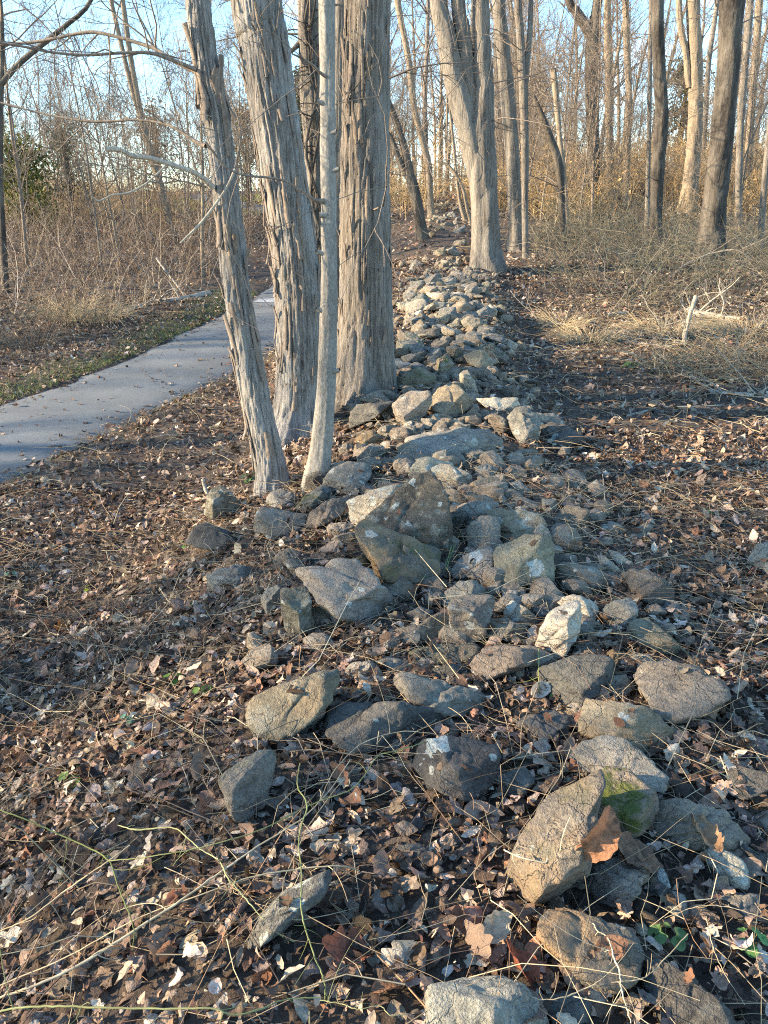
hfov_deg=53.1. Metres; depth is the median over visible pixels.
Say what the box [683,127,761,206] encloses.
shrub
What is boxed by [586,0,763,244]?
tree
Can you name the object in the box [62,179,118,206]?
shrub
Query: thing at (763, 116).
sapling
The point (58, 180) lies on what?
shrub
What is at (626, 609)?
stone
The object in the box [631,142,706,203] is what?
shrub
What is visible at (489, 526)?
stone
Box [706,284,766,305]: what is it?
fallen branch
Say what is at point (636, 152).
shrub
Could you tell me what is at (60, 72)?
tree
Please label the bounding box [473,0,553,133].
tree
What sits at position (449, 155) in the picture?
tree
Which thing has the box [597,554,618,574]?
stone
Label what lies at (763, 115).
sapling
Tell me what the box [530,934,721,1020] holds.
vine
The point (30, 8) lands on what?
sapling
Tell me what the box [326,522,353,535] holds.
stone
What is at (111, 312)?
grass tuft
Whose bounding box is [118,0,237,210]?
tree
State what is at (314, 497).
stone
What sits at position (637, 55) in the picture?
sapling
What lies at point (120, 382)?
path
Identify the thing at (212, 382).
fallen branch
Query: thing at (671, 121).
sapling
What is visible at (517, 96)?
sapling
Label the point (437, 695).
stone
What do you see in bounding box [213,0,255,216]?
sapling
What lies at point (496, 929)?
fallen leaf
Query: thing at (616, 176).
sapling
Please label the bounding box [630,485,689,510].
vine
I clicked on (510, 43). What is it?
tree
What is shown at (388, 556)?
stone
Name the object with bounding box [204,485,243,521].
stone
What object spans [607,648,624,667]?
stone
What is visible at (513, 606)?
stone
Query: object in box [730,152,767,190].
shrub
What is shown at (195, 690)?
seedling
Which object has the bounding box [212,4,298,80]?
tree
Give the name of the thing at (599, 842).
fallen leaf
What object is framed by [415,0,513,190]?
tree
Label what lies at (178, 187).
shrub
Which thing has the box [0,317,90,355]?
grass tuft
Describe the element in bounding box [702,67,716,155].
sapling
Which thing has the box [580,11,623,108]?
tree
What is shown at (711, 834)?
fallen leaf
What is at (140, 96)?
sapling
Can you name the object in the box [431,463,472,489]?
stone
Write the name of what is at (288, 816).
vine
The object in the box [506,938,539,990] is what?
fallen leaf
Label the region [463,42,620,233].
tree
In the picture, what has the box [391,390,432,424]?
stone
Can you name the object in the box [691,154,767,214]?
shrub
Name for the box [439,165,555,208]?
shrub
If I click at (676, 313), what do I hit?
fallen branch
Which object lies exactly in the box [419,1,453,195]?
tree
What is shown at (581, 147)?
sapling
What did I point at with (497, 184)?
shrub
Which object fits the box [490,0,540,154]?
sapling
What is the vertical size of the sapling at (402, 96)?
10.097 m
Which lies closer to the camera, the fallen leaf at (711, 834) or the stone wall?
the fallen leaf at (711, 834)
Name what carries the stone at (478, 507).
on the ground at (364, 883)
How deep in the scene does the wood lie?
70.57 m
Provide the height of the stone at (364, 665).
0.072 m
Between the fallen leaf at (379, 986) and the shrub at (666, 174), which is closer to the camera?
the fallen leaf at (379, 986)
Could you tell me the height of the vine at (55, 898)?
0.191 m
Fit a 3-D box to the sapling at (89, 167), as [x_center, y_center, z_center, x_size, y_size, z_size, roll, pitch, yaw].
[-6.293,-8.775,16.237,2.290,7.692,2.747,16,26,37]
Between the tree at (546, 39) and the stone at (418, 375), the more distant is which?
the tree at (546, 39)
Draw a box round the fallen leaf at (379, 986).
[371,957,427,993]
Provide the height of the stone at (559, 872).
0.322 m
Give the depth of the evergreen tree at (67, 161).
30.97 m
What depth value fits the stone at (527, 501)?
4.37 m
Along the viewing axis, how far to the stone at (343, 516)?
4.37 m
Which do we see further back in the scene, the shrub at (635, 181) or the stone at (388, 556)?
the shrub at (635, 181)
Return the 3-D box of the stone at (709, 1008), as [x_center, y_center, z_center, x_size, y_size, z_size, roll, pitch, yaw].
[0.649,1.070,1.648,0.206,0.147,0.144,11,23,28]
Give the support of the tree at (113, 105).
on the ground at (364, 883)
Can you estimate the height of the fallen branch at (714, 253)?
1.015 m
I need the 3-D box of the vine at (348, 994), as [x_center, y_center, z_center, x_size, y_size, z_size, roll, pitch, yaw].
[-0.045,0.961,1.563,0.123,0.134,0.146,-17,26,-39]
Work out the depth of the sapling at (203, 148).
28.07 m
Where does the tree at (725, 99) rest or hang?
on the ground at (364, 883)
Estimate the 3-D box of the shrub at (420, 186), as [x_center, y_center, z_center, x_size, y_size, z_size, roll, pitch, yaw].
[1.534,-11.236,24.901,6.151,4.051,7.528,-8,21,-20]
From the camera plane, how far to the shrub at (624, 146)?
43.36 m
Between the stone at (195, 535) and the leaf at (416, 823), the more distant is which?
the stone at (195, 535)
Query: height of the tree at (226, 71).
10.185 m
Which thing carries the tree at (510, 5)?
on the ground at (364, 883)
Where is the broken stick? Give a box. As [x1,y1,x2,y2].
[675,292,739,344]
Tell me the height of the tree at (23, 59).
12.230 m
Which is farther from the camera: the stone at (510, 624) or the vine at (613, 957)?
the stone at (510, 624)
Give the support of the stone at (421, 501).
on the ground at (364, 883)
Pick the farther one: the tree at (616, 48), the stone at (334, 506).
the tree at (616, 48)
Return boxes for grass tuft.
[0,279,152,343]
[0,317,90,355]
[32,293,180,334]
[524,304,606,331]
[531,316,649,348]
[596,307,724,340]
[662,301,767,346]
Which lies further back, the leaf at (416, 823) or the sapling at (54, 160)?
the sapling at (54, 160)
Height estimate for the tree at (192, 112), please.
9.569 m
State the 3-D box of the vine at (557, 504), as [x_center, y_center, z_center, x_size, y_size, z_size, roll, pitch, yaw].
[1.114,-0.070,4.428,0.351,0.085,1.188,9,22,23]
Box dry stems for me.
[0,202,767,1023]
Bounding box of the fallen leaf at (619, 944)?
[593,934,628,961]
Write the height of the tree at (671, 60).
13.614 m
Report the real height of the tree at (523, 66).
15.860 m
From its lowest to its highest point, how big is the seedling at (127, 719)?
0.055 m
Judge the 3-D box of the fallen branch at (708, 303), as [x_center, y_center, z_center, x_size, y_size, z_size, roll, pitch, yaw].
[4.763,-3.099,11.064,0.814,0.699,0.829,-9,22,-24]
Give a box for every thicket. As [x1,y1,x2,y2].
[0,153,268,345]
[402,161,767,363]
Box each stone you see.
[185,523,241,550]
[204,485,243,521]
[206,564,255,591]
[218,749,275,823]
[230,603,246,614]
[245,668,339,742]
[246,631,264,648]
[246,870,331,949]
[253,507,307,540]
[261,585,281,614]
[266,488,296,509]
[271,548,301,566]
[275,536,298,547]
[280,586,314,641]
[294,489,329,512]
[295,558,398,621]
[298,557,322,564]
[304,471,328,489]
[306,497,348,528]
[312,606,330,626]
[323,461,371,495]
[323,700,444,752]
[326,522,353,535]
[335,515,349,522]
[344,660,374,678]
[346,484,402,525]
[349,401,394,428]
[354,519,440,583]
[365,471,452,550]
[375,656,409,671]
[382,737,406,750]
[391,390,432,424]
[393,671,485,718]
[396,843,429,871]
[397,367,436,390]
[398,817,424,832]
[404,427,502,455]
[406,606,432,623]
[408,643,480,666]
[413,612,448,643]
[413,658,436,673]
[413,734,501,801]
[423,975,548,1023]
[427,384,473,417]
[430,663,467,684]
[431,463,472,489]
[436,357,452,374]
[441,579,485,607]
[446,488,466,503]
[447,594,495,642]
[448,547,493,579]
[456,500,498,526]
[465,515,500,547]
[469,476,508,487]
[469,644,535,681]
[477,397,519,410]
[487,508,546,542]
[487,618,528,641]
[492,766,534,797]
[493,534,555,586]
[503,600,536,626]
[503,769,605,903]
[506,590,517,593]
[507,406,541,444]
[508,481,530,494]
[510,496,542,510]
[511,684,527,693]
[512,710,571,742]
[531,524,552,540]
[531,598,554,616]
[535,599,581,659]
[536,654,614,705]
[536,909,644,993]
[539,422,584,447]
[542,498,556,513]
[544,990,592,1023]
[554,554,569,566]
[557,594,599,619]
[563,702,582,716]
[569,735,669,793]
[572,639,596,653]
[578,698,673,752]
[586,857,650,908]
[595,622,603,631]
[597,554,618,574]
[597,766,658,837]
[603,598,637,630]
[604,575,633,596]
[606,674,632,700]
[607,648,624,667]
[609,550,632,569]
[621,568,674,605]
[626,522,652,538]
[626,618,679,654]
[627,653,653,669]
[633,661,730,724]
[641,957,736,1023]
[645,867,670,896]
[653,798,750,850]
[666,890,688,919]
[699,847,751,890]
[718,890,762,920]
[723,766,767,800]
[738,844,767,876]
[747,541,767,573]
[751,810,767,831]
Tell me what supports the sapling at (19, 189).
on the ground at (364, 883)
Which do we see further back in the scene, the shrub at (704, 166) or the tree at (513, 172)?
the shrub at (704, 166)
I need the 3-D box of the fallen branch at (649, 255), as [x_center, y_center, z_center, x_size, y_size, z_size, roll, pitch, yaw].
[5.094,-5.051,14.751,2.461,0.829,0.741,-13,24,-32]
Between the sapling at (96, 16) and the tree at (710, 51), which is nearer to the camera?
the sapling at (96, 16)
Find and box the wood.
[3,2,766,194]
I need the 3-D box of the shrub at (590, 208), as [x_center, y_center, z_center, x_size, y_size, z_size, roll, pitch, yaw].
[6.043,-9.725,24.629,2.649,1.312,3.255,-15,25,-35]
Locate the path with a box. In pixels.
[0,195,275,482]
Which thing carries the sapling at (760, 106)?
on the ground at (364, 883)
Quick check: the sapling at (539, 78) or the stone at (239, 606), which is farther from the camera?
the sapling at (539, 78)
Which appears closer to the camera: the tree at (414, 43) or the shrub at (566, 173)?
the shrub at (566, 173)
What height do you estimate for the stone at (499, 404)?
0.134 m
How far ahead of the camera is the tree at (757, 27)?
29.66 m
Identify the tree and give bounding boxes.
[0,0,161,292]
[0,0,290,498]
[4,1,75,28]
[23,75,70,209]
[24,22,81,201]
[30,47,80,195]
[31,60,72,201]
[32,9,96,177]
[33,115,104,218]
[42,15,95,180]
[60,0,191,241]
[64,86,96,177]
[68,16,131,180]
[82,36,129,179]
[105,90,137,188]
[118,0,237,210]
[121,91,194,205]
[126,0,480,279]
[134,84,174,211]
[161,0,340,490]
[164,41,206,201]
[202,0,600,322]
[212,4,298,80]
[218,40,239,192]
[230,0,320,447]
[230,103,259,205]
[293,39,303,143]
[293,66,303,153]
[303,0,450,240]
[334,0,397,412]
[389,1,422,194]
[389,13,417,151]
[390,0,439,176]
[390,0,499,226]
[390,0,623,257]
[390,0,636,275]
[390,0,703,252]
[390,6,408,120]
[390,93,543,225]
[391,0,450,198]
[391,52,416,173]
[399,1,445,177]
[403,12,494,194]
[408,8,450,195]
[413,0,470,194]
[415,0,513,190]
[415,27,453,196]
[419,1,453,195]
[453,1,634,249]
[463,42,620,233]
[468,0,557,128]
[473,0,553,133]
[490,5,542,99]
[508,0,558,63]
[515,0,684,220]
[523,0,563,110]
[528,57,562,147]
[546,0,602,147]
[555,1,584,113]
[559,5,602,137]
[573,0,647,122]
[579,0,646,216]
[580,1,648,166]
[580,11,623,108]
[586,0,680,205]
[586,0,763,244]
[588,0,647,154]
[603,0,675,145]
[610,0,751,232]
[616,0,667,105]
[622,0,711,212]
[639,0,704,150]
[639,1,711,83]
[644,58,715,153]
[657,0,767,255]
[664,0,718,160]
[665,0,767,265]
[666,0,767,228]
[668,0,716,76]
[668,0,767,198]
[701,1,752,95]
[738,5,767,143]
[739,2,767,163]
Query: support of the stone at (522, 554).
on the ground at (364, 883)
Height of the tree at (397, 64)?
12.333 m
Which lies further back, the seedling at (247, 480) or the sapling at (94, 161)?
the sapling at (94, 161)
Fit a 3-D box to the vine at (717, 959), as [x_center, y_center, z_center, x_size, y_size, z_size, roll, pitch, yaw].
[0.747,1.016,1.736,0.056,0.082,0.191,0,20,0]
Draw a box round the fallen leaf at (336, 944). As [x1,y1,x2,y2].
[322,925,372,964]
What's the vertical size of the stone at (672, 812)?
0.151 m
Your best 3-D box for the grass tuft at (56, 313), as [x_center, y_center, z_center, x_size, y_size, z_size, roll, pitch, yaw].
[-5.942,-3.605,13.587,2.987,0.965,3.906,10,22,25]
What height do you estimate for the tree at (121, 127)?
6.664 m
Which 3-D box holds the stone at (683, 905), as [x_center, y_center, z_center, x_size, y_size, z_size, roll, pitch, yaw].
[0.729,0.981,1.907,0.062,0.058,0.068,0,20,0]
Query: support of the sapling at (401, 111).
on the ground at (364, 883)
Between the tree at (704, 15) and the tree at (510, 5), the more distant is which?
the tree at (704, 15)
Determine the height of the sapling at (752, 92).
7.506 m
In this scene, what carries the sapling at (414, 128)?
on the ground at (364, 883)
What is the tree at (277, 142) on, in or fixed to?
on the ground at (364, 883)
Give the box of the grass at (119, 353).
[0,283,274,491]
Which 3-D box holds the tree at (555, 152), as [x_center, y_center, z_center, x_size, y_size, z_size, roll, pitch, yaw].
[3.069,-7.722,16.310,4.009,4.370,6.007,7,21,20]
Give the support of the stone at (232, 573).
on the ground at (364, 883)
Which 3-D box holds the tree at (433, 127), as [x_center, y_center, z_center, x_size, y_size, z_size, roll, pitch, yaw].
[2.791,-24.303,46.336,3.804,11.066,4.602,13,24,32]
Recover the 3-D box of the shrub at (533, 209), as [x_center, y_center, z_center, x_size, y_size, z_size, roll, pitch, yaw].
[5.344,-10.467,24.019,4.717,3.218,4.826,-17,26,-39]
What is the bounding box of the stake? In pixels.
[201,478,208,495]
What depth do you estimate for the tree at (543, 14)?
47.45 m
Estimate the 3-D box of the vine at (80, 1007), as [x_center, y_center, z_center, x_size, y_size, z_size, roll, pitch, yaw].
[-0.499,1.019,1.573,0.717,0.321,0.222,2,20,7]
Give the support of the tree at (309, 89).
on the ground at (364, 883)
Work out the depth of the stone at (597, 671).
2.69 m
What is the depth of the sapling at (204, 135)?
32.84 m
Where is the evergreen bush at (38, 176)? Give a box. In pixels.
[3,112,77,232]
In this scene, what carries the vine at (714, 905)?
on the ground at (364, 883)
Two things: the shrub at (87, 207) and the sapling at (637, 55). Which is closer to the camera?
the sapling at (637, 55)
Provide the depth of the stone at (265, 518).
4.34 m
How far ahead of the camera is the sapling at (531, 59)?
32.24 m
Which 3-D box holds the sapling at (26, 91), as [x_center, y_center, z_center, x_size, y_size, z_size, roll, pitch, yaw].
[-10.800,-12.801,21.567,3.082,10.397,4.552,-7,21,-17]
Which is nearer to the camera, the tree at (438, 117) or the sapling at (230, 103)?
the sapling at (230, 103)
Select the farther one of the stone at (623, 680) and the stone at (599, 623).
the stone at (599, 623)
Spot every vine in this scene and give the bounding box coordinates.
[0,761,349,998]
[0,809,186,949]
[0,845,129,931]
[0,865,365,985]
[0,948,319,1023]
[108,732,452,861]
[118,825,305,945]
[254,763,331,1007]
[320,659,438,798]
[320,927,404,1015]
[340,680,471,733]
[446,532,460,568]
[504,818,569,867]
[510,648,539,694]
[514,728,570,850]
[521,898,656,1022]
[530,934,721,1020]
[542,480,591,526]
[573,474,633,513]
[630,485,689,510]
[665,698,767,742]
[665,899,767,919]
[706,916,744,1004]
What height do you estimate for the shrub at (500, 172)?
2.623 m
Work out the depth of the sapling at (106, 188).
17.29 m
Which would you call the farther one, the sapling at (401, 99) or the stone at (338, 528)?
the sapling at (401, 99)
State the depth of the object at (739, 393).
7.54 m
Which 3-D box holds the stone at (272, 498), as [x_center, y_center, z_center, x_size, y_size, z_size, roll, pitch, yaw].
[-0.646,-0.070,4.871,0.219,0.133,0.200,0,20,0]
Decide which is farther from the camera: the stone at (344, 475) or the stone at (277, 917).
the stone at (344, 475)
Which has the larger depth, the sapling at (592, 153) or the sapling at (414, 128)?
the sapling at (414, 128)
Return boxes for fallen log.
[127,271,211,309]
[626,340,672,347]
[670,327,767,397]
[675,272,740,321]
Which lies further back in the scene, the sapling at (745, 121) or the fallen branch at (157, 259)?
the sapling at (745, 121)
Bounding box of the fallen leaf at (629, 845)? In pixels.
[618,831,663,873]
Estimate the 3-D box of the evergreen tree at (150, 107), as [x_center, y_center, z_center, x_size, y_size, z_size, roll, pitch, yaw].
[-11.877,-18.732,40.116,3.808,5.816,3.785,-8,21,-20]
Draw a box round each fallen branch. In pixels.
[96,286,160,311]
[155,257,184,294]
[200,380,228,383]
[512,283,574,326]
[606,230,684,270]
[607,311,628,315]
[626,403,733,416]
[631,282,716,329]
[668,228,766,278]
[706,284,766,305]
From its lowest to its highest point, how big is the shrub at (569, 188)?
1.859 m
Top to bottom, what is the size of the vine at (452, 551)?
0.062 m
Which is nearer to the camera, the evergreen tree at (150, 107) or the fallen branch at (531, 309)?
the fallen branch at (531, 309)
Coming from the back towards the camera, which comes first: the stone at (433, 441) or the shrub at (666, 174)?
the shrub at (666, 174)
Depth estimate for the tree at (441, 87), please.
43.14 m
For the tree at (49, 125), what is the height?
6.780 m
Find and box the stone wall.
[314,200,680,614]
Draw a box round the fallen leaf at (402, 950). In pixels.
[379,940,424,969]
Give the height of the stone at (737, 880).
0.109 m
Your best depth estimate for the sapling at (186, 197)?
21.77 m
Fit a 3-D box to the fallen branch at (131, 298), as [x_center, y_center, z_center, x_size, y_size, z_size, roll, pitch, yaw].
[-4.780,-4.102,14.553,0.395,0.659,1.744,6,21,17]
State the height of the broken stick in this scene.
0.680 m
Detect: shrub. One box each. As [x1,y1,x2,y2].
[15,192,82,215]
[31,152,109,203]
[49,169,143,202]
[58,168,143,202]
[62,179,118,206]
[66,187,138,210]
[75,190,119,215]
[85,169,148,205]
[89,197,138,220]
[126,196,213,224]
[142,175,197,198]
[162,175,196,197]
[389,105,530,219]
[390,153,450,200]
[390,160,453,206]
[419,157,545,206]
[433,156,534,208]
[436,156,553,193]
[438,118,603,196]
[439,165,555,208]
[440,172,464,193]
[449,102,653,222]
[456,123,586,186]
[460,150,566,193]
[498,139,650,224]
[521,164,601,209]
[529,170,577,207]
[530,170,626,206]
[532,146,586,182]
[536,190,630,221]
[567,147,614,177]
[572,170,650,201]
[579,118,704,194]
[599,126,645,159]
[600,121,670,177]
[603,131,652,163]
[613,165,702,230]
[614,140,680,161]
[614,166,650,195]
[617,113,767,186]
[630,139,686,187]
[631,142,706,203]
[636,118,686,163]
[650,160,706,194]
[670,147,762,179]
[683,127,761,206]
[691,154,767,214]
[700,154,762,194]
[707,128,764,166]
[726,167,767,217]
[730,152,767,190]
[734,147,767,202]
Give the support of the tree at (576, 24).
on the ground at (364, 883)
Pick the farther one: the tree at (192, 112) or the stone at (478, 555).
the tree at (192, 112)
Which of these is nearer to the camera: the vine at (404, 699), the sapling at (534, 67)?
the vine at (404, 699)
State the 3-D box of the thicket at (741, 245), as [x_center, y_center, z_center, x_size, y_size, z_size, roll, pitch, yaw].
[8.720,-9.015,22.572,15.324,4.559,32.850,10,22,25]
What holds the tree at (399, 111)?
on the ground at (364, 883)
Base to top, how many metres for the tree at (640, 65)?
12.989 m
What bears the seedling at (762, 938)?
on the ground at (364, 883)
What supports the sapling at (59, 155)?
on the ground at (364, 883)
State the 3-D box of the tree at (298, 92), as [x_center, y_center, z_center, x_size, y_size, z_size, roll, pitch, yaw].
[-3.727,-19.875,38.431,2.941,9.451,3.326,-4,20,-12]
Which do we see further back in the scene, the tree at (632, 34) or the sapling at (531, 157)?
the tree at (632, 34)
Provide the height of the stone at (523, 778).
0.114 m
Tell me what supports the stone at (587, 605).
on the ground at (364, 883)
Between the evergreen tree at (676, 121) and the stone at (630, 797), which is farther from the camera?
the evergreen tree at (676, 121)
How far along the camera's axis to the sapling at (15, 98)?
23.38 m
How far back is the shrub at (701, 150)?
33.38 m
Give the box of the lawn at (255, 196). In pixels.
[12,193,265,218]
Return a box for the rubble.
[241,256,700,670]
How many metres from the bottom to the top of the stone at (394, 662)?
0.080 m
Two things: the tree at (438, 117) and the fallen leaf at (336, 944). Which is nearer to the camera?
the fallen leaf at (336, 944)
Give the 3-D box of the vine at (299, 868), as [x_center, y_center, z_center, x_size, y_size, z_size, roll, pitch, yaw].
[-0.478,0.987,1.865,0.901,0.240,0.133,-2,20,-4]
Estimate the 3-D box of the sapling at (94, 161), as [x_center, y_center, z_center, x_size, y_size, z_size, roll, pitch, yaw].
[-7.109,-8.741,18.518,1.861,5.412,1.984,18,27,41]
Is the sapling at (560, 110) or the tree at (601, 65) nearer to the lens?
the sapling at (560, 110)
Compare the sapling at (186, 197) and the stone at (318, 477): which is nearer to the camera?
the stone at (318, 477)
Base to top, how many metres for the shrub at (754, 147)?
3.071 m
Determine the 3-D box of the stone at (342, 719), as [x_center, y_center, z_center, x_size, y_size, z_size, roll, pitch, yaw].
[0.003,0.722,2.577,0.434,0.199,0.300,0,20,0]
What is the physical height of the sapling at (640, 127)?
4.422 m
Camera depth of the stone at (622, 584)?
3.45 m
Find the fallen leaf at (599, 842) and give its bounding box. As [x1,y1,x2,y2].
[575,806,621,862]
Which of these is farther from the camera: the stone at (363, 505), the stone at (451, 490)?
the stone at (451, 490)
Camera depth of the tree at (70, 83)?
50.06 m
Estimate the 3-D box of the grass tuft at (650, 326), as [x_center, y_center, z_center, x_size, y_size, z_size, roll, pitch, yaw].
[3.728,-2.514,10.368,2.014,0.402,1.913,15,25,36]
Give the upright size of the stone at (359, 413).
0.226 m
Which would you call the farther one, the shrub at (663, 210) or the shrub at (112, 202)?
the shrub at (112, 202)
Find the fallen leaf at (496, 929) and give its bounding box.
[482,910,512,943]
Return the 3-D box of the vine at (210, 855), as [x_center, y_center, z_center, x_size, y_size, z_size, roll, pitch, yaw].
[-0.427,0.883,1.945,0.650,0.140,0.184,18,26,40]
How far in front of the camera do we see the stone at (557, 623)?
2.91 m
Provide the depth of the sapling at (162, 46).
23.46 m
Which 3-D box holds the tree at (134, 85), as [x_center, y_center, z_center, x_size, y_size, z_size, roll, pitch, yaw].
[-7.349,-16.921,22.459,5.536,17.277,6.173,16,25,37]
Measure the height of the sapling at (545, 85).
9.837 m
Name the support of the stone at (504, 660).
on the ground at (364, 883)
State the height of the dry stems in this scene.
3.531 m
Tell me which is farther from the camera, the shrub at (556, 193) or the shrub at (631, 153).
the shrub at (631, 153)
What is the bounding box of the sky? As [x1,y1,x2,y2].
[2,0,767,193]
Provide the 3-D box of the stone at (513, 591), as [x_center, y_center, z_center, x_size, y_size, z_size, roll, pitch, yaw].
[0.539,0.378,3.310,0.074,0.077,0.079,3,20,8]
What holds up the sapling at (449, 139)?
on the ground at (364, 883)
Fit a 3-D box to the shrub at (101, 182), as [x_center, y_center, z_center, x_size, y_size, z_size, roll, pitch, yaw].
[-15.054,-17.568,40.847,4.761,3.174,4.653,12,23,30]
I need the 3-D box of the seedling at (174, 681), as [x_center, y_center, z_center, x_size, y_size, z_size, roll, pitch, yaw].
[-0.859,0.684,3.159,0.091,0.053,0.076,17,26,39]
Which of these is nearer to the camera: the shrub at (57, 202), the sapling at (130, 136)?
the sapling at (130, 136)
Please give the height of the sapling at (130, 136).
5.739 m
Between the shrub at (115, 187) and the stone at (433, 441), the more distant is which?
the shrub at (115, 187)
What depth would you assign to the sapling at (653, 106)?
29.65 m
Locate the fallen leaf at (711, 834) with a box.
[692,813,724,852]
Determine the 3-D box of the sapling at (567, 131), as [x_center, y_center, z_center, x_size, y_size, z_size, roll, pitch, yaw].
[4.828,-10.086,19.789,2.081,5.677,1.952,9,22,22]
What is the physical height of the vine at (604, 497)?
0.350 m
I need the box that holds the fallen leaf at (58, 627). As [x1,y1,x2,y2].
[53,620,69,632]
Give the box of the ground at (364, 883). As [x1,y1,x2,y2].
[0,163,767,1023]
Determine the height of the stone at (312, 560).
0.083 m
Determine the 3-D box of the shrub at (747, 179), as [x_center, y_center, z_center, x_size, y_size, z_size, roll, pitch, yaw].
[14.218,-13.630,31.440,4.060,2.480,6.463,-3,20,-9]
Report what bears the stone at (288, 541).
on the ground at (364, 883)
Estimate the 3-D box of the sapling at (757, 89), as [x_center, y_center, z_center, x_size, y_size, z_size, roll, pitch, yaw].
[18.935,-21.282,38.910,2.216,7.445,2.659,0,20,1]
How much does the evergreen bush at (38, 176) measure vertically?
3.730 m
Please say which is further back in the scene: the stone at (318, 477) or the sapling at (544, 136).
the sapling at (544, 136)
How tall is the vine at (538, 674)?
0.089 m
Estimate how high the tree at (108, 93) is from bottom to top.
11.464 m
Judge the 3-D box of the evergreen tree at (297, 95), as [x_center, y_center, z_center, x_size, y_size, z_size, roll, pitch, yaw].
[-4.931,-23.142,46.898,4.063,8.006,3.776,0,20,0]
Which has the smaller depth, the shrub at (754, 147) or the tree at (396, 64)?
the shrub at (754, 147)
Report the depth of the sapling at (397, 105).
27.01 m
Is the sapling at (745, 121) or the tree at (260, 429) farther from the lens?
the sapling at (745, 121)
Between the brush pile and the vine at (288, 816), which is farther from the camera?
the brush pile
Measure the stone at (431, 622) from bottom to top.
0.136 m
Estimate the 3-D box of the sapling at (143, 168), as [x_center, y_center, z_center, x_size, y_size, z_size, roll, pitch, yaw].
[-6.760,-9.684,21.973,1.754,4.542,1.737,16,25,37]
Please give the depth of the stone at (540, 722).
2.54 m
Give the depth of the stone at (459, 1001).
1.57 m
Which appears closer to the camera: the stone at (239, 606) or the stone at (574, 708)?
the stone at (574, 708)
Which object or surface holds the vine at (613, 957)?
on the ground at (364, 883)
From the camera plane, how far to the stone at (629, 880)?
1.93 m
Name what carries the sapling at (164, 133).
on the ground at (364, 883)
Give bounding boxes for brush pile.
[548,295,767,430]
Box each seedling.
[58,765,79,787]
[120,713,141,723]
[163,673,185,684]
[191,684,211,693]
[241,473,254,482]
[621,361,640,367]
[647,922,687,951]
[737,926,767,957]
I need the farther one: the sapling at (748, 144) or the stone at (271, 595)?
the sapling at (748, 144)
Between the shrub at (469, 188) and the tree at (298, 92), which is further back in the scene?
the tree at (298, 92)
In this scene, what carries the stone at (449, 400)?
on the ground at (364, 883)
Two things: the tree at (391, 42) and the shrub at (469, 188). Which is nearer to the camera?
the shrub at (469, 188)
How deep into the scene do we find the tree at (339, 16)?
6.99 m
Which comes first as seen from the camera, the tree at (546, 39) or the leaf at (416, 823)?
the leaf at (416, 823)
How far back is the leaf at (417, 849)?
2.03 m
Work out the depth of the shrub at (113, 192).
40.11 m
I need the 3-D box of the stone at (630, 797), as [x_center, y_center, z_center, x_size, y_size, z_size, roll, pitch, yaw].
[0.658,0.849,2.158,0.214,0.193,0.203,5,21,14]
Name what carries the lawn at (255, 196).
on the ground at (364, 883)
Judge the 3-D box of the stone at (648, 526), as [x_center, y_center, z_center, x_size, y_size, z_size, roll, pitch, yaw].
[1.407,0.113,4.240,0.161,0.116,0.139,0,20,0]
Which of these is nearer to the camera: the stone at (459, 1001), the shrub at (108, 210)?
the stone at (459, 1001)
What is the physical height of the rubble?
1.240 m
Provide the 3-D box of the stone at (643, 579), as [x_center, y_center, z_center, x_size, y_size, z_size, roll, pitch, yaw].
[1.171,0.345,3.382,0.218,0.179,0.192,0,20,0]
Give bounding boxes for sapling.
[3,0,69,274]
[3,0,116,221]
[3,1,62,239]
[3,12,38,144]
[3,89,34,168]
[5,1,58,220]
[5,23,48,200]
[9,0,160,275]
[17,6,121,233]
[17,82,46,185]
[21,52,93,212]
[31,78,93,231]
[38,0,150,267]
[45,0,141,234]
[46,20,144,258]
[87,6,164,225]
[91,37,158,243]
[110,1,176,222]
[111,87,177,248]
[116,6,179,199]
[127,72,185,232]
[136,0,207,230]
[138,0,260,283]
[141,1,207,220]
[152,56,207,248]
[177,0,257,223]
[187,44,244,171]
[191,31,236,203]
[195,86,224,194]
[202,35,258,190]
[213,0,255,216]
[225,67,261,224]
[228,86,256,221]
[389,20,433,167]
[389,20,434,191]
[390,7,433,157]
[390,15,420,188]
[390,32,414,159]
[390,69,425,205]
[392,38,437,175]
[395,79,422,170]
[434,38,472,194]
[472,0,518,163]
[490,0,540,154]
[490,0,543,184]
[491,3,518,159]
[493,23,554,170]
[494,0,569,169]
[494,1,542,164]
[498,0,605,182]
[498,1,553,159]
[503,24,551,174]
[508,0,567,194]
[509,0,572,194]
[512,1,554,149]
[515,53,551,169]
[517,20,591,221]
[524,0,634,156]
[528,13,569,159]
[530,1,613,228]
[533,0,642,191]
[540,44,579,175]
[545,0,654,225]
[554,0,627,225]
[561,110,588,198]
[569,33,604,172]
[569,84,605,200]
[583,0,677,214]
[586,87,639,219]
[598,99,644,221]
[615,14,652,137]
[620,79,653,177]
[624,0,683,141]
[632,83,654,149]
[636,29,685,199]
[640,73,687,179]
[646,1,711,143]
[665,0,762,198]
[675,100,687,162]
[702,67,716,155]
[703,1,767,209]
[703,31,751,124]
[706,0,767,216]
[732,19,767,197]
[735,36,767,146]
[737,7,767,147]
[739,9,767,136]
[743,85,762,164]
[744,70,767,156]
[745,71,767,149]
[746,32,767,129]
[746,56,767,157]
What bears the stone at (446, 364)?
on the ground at (364, 883)
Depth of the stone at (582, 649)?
2.92 m

